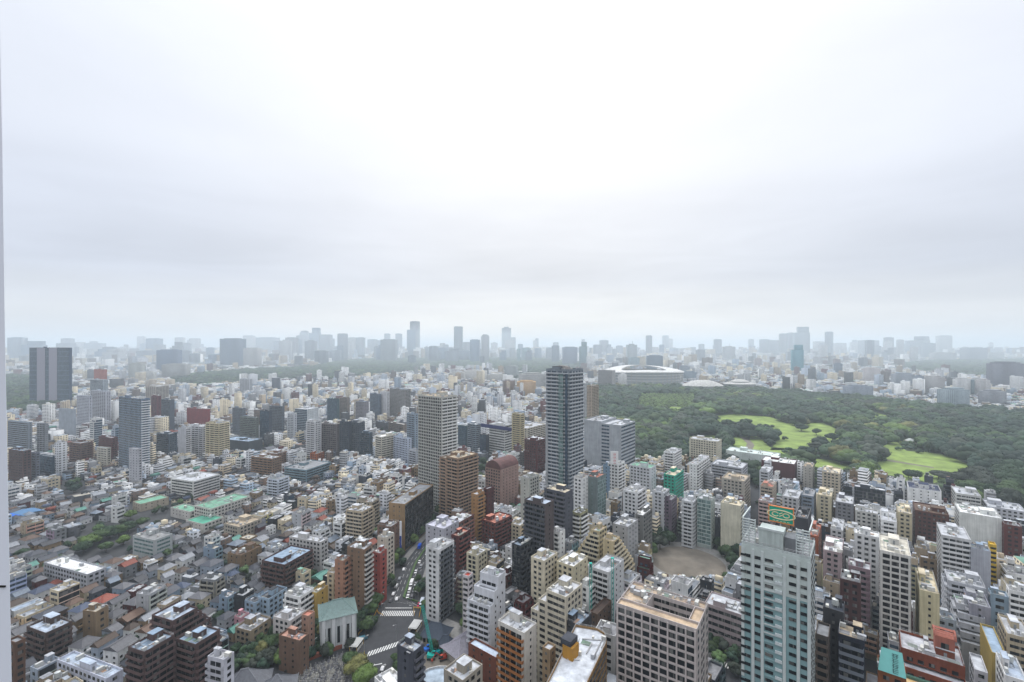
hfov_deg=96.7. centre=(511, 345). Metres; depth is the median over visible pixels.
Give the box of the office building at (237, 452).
[233,449,243,456]
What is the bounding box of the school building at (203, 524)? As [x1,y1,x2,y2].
[186,514,223,533]
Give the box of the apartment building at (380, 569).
[373,545,386,604]
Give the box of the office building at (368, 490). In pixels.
[363,484,376,496]
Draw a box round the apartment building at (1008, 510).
[982,497,1023,520]
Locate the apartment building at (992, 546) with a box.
[988,541,996,585]
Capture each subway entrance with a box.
[349,637,363,651]
[408,619,421,631]
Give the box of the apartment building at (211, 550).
[203,542,222,558]
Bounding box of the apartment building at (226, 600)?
[219,589,235,611]
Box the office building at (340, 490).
[334,488,348,509]
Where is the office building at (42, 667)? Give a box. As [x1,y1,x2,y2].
[30,652,58,681]
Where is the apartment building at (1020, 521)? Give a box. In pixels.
[1010,518,1023,535]
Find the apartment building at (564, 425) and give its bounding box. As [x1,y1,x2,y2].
[546,365,583,496]
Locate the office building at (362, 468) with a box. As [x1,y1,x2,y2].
[359,464,365,474]
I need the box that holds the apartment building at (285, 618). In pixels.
[273,604,304,646]
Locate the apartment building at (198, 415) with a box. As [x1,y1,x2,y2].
[187,406,209,423]
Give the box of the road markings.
[367,548,728,672]
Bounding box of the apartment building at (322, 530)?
[312,524,329,537]
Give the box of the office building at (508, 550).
[505,541,514,560]
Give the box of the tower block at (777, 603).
[741,506,814,681]
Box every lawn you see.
[688,435,714,442]
[717,414,838,449]
[733,436,788,453]
[815,459,848,468]
[877,442,967,482]
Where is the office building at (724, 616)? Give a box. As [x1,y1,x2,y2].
[705,591,740,646]
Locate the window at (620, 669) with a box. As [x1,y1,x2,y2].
[618,667,624,673]
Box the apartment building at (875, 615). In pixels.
[872,591,878,631]
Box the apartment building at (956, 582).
[941,568,986,612]
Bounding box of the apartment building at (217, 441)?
[205,420,229,455]
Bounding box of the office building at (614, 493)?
[606,486,621,510]
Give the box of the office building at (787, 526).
[782,524,792,531]
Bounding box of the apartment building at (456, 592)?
[454,575,459,607]
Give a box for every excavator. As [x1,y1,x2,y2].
[424,644,429,653]
[431,652,446,661]
[434,648,440,656]
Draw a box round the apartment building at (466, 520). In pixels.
[450,511,474,541]
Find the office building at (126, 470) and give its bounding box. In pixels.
[120,468,128,475]
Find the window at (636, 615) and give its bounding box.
[634,612,640,618]
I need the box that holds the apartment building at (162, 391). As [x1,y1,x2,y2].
[145,385,168,404]
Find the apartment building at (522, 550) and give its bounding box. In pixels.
[512,532,533,595]
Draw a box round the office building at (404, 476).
[402,473,410,484]
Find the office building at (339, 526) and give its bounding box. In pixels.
[333,514,345,538]
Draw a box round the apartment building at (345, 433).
[339,419,351,451]
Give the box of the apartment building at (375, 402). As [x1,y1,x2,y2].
[370,392,380,418]
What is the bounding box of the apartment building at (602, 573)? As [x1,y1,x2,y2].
[592,554,623,622]
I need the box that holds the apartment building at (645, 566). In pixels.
[637,554,653,583]
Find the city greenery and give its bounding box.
[32,391,940,671]
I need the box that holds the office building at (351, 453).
[349,451,358,457]
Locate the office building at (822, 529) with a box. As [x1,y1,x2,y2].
[817,520,824,542]
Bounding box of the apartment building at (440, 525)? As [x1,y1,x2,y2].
[426,514,458,544]
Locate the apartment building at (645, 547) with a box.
[639,540,651,554]
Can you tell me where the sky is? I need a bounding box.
[0,0,1023,346]
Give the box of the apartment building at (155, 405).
[151,394,160,416]
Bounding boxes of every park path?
[740,437,754,448]
[887,459,933,467]
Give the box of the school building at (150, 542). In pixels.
[133,527,172,557]
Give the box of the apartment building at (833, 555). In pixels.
[823,535,843,579]
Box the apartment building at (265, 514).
[252,510,272,523]
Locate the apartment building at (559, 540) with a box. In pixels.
[554,526,564,558]
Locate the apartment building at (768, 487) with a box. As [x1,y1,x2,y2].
[760,479,776,523]
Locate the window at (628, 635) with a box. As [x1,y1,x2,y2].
[626,632,632,638]
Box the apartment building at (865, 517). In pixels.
[855,504,877,531]
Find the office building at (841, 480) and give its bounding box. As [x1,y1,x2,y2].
[841,469,842,491]
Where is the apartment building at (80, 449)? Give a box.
[68,439,92,462]
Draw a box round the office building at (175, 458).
[173,452,185,462]
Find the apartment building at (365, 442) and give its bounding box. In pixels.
[359,430,372,455]
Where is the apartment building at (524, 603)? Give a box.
[514,592,533,618]
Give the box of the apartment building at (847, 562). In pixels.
[846,556,852,569]
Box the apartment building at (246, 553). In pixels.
[228,540,261,567]
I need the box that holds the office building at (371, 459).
[366,457,377,463]
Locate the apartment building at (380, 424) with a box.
[375,420,388,430]
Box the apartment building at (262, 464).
[250,453,281,475]
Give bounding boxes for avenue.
[358,463,485,681]
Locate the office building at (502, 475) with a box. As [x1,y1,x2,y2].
[485,455,518,505]
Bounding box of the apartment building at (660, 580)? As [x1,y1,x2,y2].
[654,571,668,590]
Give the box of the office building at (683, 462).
[682,460,685,471]
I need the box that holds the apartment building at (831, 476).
[822,465,840,500]
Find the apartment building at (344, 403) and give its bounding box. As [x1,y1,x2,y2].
[339,396,349,419]
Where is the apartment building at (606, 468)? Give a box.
[603,461,609,497]
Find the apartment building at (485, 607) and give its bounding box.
[466,565,504,647]
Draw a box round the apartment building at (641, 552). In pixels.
[635,550,652,571]
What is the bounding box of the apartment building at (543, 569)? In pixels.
[531,547,557,604]
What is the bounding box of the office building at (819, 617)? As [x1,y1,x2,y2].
[815,614,822,632]
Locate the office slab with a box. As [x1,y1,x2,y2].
[29,347,71,400]
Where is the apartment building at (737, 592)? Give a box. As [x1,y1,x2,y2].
[733,578,740,599]
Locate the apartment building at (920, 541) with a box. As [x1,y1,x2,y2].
[916,538,928,545]
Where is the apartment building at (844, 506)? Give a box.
[835,492,853,522]
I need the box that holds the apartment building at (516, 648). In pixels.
[496,608,536,681]
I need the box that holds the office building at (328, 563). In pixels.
[323,552,338,569]
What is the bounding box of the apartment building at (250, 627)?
[235,612,270,644]
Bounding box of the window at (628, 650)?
[626,647,632,653]
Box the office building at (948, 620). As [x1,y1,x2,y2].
[940,607,956,645]
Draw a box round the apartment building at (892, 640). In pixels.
[887,631,898,651]
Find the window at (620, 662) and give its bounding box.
[618,659,624,665]
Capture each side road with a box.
[269,627,377,676]
[710,657,740,681]
[750,479,758,525]
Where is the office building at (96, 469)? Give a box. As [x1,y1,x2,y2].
[91,465,101,473]
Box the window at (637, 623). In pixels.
[634,620,640,626]
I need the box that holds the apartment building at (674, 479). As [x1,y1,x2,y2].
[664,466,683,497]
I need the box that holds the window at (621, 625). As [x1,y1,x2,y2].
[618,622,624,628]
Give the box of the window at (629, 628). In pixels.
[626,625,632,631]
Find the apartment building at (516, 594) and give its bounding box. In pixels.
[513,589,527,606]
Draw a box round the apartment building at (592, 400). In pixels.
[587,383,598,418]
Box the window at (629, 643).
[626,640,632,646]
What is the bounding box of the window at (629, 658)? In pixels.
[626,655,632,661]
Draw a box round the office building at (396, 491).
[391,487,404,497]
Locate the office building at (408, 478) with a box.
[404,476,415,485]
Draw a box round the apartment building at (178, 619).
[149,600,211,677]
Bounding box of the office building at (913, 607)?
[911,600,914,633]
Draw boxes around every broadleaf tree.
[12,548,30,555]
[64,481,75,486]
[66,484,81,492]
[72,540,93,553]
[77,534,102,547]
[89,528,109,541]
[97,541,114,551]
[103,525,118,537]
[113,524,128,535]
[115,534,130,544]
[121,520,136,532]
[123,510,137,518]
[135,517,149,524]
[245,641,257,653]
[254,640,267,651]
[261,646,276,656]
[263,633,279,646]
[266,625,272,632]
[273,648,280,663]
[313,640,320,651]
[342,650,357,662]
[343,652,368,674]
[351,662,377,681]
[356,609,365,618]
[356,618,360,629]
[359,618,373,632]
[364,601,378,614]
[370,592,383,603]
[390,653,396,660]
[392,660,396,669]
[394,546,404,558]
[410,533,418,544]
[413,586,421,592]
[414,574,421,580]
[420,526,425,533]
[434,504,439,512]
[454,602,462,613]
[478,463,485,471]
[479,457,486,463]
[652,526,662,536]
[652,535,668,549]
[652,542,657,552]
[661,531,676,544]
[708,644,716,651]
[712,536,720,546]
[712,636,720,644]
[717,544,732,556]
[725,551,738,563]
[727,561,734,570]
[727,661,740,675]
[731,543,738,552]
[740,429,757,438]
[748,468,758,482]
[752,477,758,487]
[788,420,800,424]
[794,423,808,430]
[798,445,815,452]
[807,441,822,448]
[812,428,821,434]
[824,433,839,439]
[830,454,844,463]
[831,439,844,444]
[851,461,880,473]
[859,456,877,463]
[864,454,878,461]
[904,470,923,476]
[929,470,939,478]
[934,470,953,478]
[951,466,994,479]
[954,479,984,491]
[956,483,971,486]
[967,473,1000,485]
[968,465,991,472]
[972,485,983,492]
[977,489,983,500]
[982,483,999,494]
[989,458,1023,467]
[992,466,1023,475]
[992,471,1023,485]
[996,484,1023,494]
[996,493,1015,502]
[998,479,1021,488]
[999,487,1021,501]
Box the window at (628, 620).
[626,617,632,623]
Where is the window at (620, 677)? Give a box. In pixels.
[618,674,624,680]
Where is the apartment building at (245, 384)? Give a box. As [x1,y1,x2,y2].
[240,378,251,392]
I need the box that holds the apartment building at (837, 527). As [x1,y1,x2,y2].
[831,518,843,537]
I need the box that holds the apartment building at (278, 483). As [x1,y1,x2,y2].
[267,472,289,496]
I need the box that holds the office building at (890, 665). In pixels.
[877,647,905,681]
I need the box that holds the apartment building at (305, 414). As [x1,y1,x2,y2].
[295,406,318,431]
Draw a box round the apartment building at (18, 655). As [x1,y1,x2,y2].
[11,635,25,681]
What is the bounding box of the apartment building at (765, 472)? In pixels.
[759,465,772,497]
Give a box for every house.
[8,507,20,512]
[9,499,21,506]
[9,523,19,529]
[9,536,19,542]
[9,541,19,548]
[9,544,29,554]
[10,587,30,600]
[10,597,28,607]
[10,598,42,617]
[11,618,18,629]
[11,621,32,637]
[12,515,21,523]
[14,527,19,534]
[16,516,28,523]
[17,499,30,508]
[17,550,33,559]
[18,534,40,545]
[22,496,36,504]
[22,511,35,517]
[25,549,46,562]
[26,656,36,680]
[27,488,33,496]
[27,560,39,570]
[27,583,57,600]
[28,537,48,549]
[30,575,47,589]
[31,605,68,622]
[32,566,43,574]
[35,499,46,508]
[36,552,58,567]
[38,537,61,553]
[39,531,45,538]
[41,491,52,498]
[42,511,54,520]
[43,595,49,602]
[44,522,53,528]
[48,545,68,554]
[50,520,62,524]
[50,579,62,584]
[53,494,64,499]
[54,510,66,519]
[59,500,71,504]
[60,505,68,515]
[61,536,77,547]
[62,518,76,524]
[62,549,74,556]
[64,597,84,609]
[67,505,79,517]
[67,602,98,617]
[67,635,101,654]
[69,501,80,507]
[69,611,82,634]
[71,512,84,518]
[72,625,77,641]
[73,506,86,514]
[76,515,92,523]
[80,582,98,601]
[83,497,91,507]
[84,554,100,563]
[87,506,96,515]
[88,585,106,600]
[89,499,99,506]
[89,593,118,604]
[90,510,103,520]
[90,631,118,659]
[91,491,105,500]
[95,493,109,503]
[96,554,112,564]
[98,511,110,521]
[100,496,111,503]
[101,622,123,637]
[102,633,137,666]
[103,557,123,569]
[103,570,122,586]
[105,575,120,593]
[106,591,130,611]
[107,487,121,494]
[109,608,127,625]
[112,582,134,594]
[115,606,145,627]
[117,557,137,577]
[119,658,127,680]
[122,554,138,561]
[122,596,135,612]
[122,622,140,635]
[126,584,146,598]
[128,573,148,585]
[133,570,147,576]
[135,623,151,639]
[136,522,149,532]
[137,556,150,570]
[137,607,159,627]
[144,579,157,586]
[145,564,158,577]
[148,485,161,492]
[150,552,163,563]
[153,487,169,495]
[156,482,165,487]
[157,562,177,579]
[157,595,180,609]
[159,524,173,532]
[160,569,174,584]
[165,553,184,563]
[166,465,176,471]
[167,584,180,597]
[173,534,185,547]
[174,522,181,529]
[174,566,189,581]
[175,529,185,535]
[175,551,194,568]
[176,581,191,595]
[178,522,190,529]
[178,544,189,553]
[181,591,194,600]
[182,546,195,553]
[183,536,192,545]
[187,538,201,548]
[188,556,209,573]
[188,591,210,606]
[190,582,198,592]
[193,547,202,560]
[194,494,209,503]
[194,574,205,582]
[196,541,203,548]
[200,558,223,574]
[202,495,217,502]
[202,607,217,620]
[209,594,219,610]
[216,611,235,629]
[217,563,239,580]
[223,487,233,495]
[223,547,232,559]
[224,510,233,521]
[226,539,245,548]
[227,569,239,583]
[227,587,238,592]
[227,623,238,641]
[229,574,244,587]
[230,577,243,587]
[231,489,244,493]
[232,534,241,540]
[233,508,243,514]
[233,511,242,519]
[234,608,248,624]
[239,490,251,494]
[240,534,256,542]
[245,472,255,477]
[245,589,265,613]
[246,579,257,586]
[248,564,259,573]
[250,490,262,499]
[251,499,260,508]
[251,534,268,546]
[251,572,261,582]
[252,581,265,590]
[254,529,268,536]
[255,522,266,533]
[257,551,273,563]
[258,494,270,504]
[258,585,286,618]
[259,543,265,551]
[261,446,275,449]
[266,524,275,535]
[267,498,276,508]
[267,508,280,514]
[267,514,283,527]
[267,538,282,545]
[278,515,291,529]
[278,530,293,539]
[282,521,292,532]
[282,537,288,546]
[285,499,296,509]
[287,580,300,589]
[291,526,300,533]
[304,519,318,532]
[311,513,317,519]
[311,569,327,584]
[313,507,327,516]
[315,514,326,524]
[323,470,333,480]
[323,517,332,527]
[323,573,326,584]
[328,511,335,517]
[328,534,339,545]
[328,542,334,550]
[369,537,376,550]
[379,507,385,516]
[866,671,877,681]
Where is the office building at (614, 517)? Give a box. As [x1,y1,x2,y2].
[609,512,620,532]
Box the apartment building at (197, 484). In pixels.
[171,471,219,500]
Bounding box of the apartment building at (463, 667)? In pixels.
[444,653,482,681]
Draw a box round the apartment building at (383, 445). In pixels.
[375,432,394,458]
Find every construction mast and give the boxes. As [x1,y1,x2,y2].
[589,562,591,612]
[611,557,613,622]
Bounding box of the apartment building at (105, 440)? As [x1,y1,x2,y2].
[99,434,117,459]
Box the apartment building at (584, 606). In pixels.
[582,603,586,610]
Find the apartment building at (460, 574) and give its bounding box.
[456,567,466,601]
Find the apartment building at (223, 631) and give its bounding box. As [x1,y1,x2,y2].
[214,626,226,634]
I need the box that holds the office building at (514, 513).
[512,508,518,518]
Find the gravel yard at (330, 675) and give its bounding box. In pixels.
[298,655,350,681]
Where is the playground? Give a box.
[652,546,725,576]
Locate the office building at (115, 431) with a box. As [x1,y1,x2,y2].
[111,424,118,441]
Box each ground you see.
[27,347,1018,681]
[645,393,1023,507]
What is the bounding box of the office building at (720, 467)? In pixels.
[711,459,747,487]
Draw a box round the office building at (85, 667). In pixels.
[57,650,122,681]
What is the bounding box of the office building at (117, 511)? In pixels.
[111,502,124,522]
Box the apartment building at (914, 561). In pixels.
[911,552,917,597]
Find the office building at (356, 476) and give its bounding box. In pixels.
[351,474,358,483]
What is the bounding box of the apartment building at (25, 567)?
[12,561,31,576]
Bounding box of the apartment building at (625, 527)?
[613,513,637,571]
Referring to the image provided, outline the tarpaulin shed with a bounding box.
[13,508,44,515]
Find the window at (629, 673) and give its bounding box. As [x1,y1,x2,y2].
[626,670,632,676]
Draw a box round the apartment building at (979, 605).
[960,587,990,625]
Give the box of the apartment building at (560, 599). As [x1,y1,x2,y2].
[531,575,581,681]
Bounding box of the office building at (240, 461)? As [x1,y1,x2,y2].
[236,456,244,467]
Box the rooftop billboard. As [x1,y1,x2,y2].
[610,451,617,463]
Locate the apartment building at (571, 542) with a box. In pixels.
[565,534,578,553]
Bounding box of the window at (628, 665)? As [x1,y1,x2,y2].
[626,662,632,669]
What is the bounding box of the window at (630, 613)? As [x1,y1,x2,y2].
[626,610,632,616]
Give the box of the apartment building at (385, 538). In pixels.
[377,528,393,585]
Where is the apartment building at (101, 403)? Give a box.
[90,389,110,421]
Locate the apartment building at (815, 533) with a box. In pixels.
[810,520,820,558]
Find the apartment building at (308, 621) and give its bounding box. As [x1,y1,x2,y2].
[302,610,314,645]
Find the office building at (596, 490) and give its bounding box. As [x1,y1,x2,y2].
[587,468,605,514]
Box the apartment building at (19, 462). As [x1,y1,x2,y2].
[9,446,30,482]
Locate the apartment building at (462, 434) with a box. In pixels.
[458,425,466,446]
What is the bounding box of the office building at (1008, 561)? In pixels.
[1000,555,1014,565]
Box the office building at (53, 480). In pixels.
[41,474,59,488]
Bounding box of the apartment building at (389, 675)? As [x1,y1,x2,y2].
[375,667,396,681]
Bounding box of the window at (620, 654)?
[618,652,624,658]
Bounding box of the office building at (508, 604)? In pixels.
[505,598,512,612]
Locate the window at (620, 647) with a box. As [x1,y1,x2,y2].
[618,644,624,650]
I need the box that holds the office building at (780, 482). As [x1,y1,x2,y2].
[778,479,784,493]
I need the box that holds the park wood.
[585,382,1023,504]
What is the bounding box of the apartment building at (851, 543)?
[845,539,853,549]
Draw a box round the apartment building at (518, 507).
[513,503,520,516]
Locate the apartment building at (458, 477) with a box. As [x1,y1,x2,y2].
[439,450,478,517]
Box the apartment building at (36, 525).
[20,518,43,534]
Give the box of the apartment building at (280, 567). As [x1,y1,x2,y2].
[260,545,313,590]
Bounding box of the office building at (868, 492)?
[854,483,885,506]
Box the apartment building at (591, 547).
[576,522,606,564]
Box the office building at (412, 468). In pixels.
[409,464,415,475]
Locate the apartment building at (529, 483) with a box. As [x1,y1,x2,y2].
[521,472,538,517]
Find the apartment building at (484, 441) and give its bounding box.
[480,432,488,457]
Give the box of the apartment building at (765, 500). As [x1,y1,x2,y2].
[759,494,774,525]
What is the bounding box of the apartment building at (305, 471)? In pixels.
[284,459,330,481]
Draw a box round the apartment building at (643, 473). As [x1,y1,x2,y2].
[630,460,655,492]
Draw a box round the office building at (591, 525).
[588,521,594,532]
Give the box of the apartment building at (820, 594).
[815,586,829,617]
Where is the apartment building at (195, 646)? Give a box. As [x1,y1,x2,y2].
[174,622,221,681]
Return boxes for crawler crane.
[421,607,435,660]
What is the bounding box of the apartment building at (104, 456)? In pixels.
[97,446,110,465]
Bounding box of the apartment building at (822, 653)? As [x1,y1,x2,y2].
[815,621,829,681]
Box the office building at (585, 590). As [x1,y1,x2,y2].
[580,573,595,611]
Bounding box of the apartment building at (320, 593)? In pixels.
[312,581,327,618]
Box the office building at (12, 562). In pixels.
[9,557,24,570]
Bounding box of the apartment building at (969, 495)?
[951,486,980,505]
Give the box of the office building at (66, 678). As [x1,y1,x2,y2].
[62,671,83,681]
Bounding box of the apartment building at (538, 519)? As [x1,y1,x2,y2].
[523,495,553,553]
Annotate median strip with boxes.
[403,546,425,602]
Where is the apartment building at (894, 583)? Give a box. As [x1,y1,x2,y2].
[879,533,910,654]
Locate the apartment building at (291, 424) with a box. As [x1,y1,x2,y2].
[287,412,296,438]
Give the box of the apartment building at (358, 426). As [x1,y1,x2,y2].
[352,419,364,451]
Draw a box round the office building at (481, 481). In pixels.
[478,475,484,488]
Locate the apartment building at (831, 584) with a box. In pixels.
[823,573,839,597]
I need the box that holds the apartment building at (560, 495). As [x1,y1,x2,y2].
[544,483,572,538]
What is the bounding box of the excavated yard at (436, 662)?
[424,644,451,668]
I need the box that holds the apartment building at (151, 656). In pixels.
[125,627,175,681]
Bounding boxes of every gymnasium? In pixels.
[682,380,723,388]
[723,379,755,386]
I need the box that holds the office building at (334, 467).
[329,463,338,474]
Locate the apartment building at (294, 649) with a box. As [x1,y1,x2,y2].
[279,625,308,674]
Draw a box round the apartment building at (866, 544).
[854,526,878,627]
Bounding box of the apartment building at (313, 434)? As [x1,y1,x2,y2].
[306,417,320,459]
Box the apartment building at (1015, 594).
[1006,583,1023,620]
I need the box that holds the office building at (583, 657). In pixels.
[547,623,606,681]
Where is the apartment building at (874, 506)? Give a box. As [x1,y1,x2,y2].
[867,503,885,513]
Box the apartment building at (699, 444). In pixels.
[689,434,721,460]
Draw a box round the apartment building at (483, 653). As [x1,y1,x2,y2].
[468,638,497,681]
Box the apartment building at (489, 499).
[484,486,493,516]
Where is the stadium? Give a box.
[605,365,683,383]
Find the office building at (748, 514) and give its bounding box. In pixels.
[744,504,750,535]
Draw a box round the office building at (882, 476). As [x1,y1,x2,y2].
[874,468,887,486]
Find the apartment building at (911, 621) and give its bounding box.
[911,611,912,632]
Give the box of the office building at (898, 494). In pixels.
[893,487,902,504]
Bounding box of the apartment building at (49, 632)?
[23,611,72,661]
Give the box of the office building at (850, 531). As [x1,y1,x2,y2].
[846,524,854,541]
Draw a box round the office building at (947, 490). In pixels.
[943,476,953,503]
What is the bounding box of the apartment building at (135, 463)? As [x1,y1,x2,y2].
[129,447,141,482]
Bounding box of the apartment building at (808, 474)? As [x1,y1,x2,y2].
[803,460,813,488]
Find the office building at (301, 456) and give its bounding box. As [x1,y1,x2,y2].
[295,450,305,463]
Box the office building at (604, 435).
[584,414,634,466]
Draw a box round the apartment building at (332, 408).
[327,397,338,420]
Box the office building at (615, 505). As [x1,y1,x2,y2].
[611,498,620,515]
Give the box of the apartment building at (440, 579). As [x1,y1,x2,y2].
[426,536,455,621]
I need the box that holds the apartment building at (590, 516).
[588,513,593,521]
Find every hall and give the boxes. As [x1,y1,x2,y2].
[133,493,168,511]
[234,667,273,681]
[265,673,298,681]
[317,596,357,648]
[420,621,453,643]
[438,634,453,649]
[439,631,467,661]
[726,446,780,461]
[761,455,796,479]
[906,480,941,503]
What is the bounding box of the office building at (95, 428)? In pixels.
[89,417,101,445]
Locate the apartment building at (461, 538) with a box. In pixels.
[451,527,471,574]
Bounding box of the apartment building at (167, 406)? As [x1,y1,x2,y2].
[161,398,173,429]
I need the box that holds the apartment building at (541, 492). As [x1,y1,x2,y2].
[539,489,543,496]
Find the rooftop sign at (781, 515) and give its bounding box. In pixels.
[767,504,795,532]
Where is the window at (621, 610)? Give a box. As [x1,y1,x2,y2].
[618,607,624,613]
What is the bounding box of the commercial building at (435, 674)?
[424,666,445,681]
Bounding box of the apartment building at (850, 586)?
[840,568,860,623]
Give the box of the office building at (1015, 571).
[1000,560,1023,581]
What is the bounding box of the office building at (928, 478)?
[924,472,932,483]
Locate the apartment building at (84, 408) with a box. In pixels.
[77,395,91,425]
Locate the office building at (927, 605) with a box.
[915,567,939,638]
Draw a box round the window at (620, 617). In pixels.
[618,615,624,620]
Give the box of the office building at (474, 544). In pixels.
[470,541,481,546]
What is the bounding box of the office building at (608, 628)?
[596,619,615,674]
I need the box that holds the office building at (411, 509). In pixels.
[389,483,432,550]
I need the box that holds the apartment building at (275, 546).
[265,539,286,552]
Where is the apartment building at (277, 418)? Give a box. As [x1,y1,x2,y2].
[269,405,283,430]
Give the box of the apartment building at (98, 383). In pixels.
[90,378,107,390]
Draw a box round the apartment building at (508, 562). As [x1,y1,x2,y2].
[504,558,511,569]
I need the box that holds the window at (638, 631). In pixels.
[634,628,640,634]
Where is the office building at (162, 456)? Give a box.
[157,453,168,462]
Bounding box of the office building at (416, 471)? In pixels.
[414,464,417,476]
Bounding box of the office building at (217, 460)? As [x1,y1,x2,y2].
[213,456,221,465]
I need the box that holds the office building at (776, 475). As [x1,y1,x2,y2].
[773,470,779,478]
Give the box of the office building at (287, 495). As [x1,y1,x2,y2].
[283,492,293,501]
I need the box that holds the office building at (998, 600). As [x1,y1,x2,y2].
[988,586,1008,625]
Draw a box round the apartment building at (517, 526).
[511,517,523,540]
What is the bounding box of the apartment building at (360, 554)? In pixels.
[347,538,373,610]
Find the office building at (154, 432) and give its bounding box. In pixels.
[150,430,163,437]
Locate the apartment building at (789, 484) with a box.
[782,480,797,494]
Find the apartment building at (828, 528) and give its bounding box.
[822,521,831,537]
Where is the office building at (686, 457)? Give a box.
[684,454,688,463]
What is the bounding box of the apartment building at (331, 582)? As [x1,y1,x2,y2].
[327,564,334,601]
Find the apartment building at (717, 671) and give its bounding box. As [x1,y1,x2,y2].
[708,657,725,681]
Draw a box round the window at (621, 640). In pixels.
[618,637,624,643]
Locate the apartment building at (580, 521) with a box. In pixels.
[573,505,588,547]
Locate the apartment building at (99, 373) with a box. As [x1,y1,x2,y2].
[94,368,106,378]
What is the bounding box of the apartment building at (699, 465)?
[689,454,709,490]
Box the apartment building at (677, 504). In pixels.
[670,493,678,516]
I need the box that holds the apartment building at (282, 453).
[266,449,286,462]
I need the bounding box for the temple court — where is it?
[421,618,462,659]
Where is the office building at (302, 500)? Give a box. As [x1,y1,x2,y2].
[297,495,310,508]
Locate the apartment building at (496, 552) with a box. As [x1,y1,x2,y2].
[487,550,502,560]
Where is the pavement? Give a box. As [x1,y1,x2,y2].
[404,533,425,560]
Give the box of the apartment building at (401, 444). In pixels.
[393,434,410,464]
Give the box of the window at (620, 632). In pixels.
[618,629,624,635]
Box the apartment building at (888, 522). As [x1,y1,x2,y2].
[880,508,896,533]
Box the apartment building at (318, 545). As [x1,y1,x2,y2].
[289,531,327,571]
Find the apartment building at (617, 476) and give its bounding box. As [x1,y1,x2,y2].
[608,460,625,494]
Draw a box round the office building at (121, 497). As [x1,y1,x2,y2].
[112,490,126,504]
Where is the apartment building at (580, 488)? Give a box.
[574,472,588,509]
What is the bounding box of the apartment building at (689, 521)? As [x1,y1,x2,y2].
[682,495,696,548]
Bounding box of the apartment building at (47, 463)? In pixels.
[40,454,54,475]
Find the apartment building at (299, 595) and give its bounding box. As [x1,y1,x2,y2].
[283,582,313,610]
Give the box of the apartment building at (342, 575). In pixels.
[335,554,350,598]
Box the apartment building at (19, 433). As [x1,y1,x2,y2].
[8,420,31,449]
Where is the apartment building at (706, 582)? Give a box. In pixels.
[700,575,713,591]
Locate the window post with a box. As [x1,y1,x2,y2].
[0,52,11,681]
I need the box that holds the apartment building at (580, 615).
[567,607,591,631]
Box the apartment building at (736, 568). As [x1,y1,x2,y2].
[730,562,740,574]
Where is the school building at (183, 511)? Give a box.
[171,503,193,519]
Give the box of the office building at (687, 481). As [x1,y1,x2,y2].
[687,473,688,489]
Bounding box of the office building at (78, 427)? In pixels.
[76,425,87,436]
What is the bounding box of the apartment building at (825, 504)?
[817,486,833,522]
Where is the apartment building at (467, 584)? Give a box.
[463,571,472,631]
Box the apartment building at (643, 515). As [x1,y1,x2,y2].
[635,504,651,548]

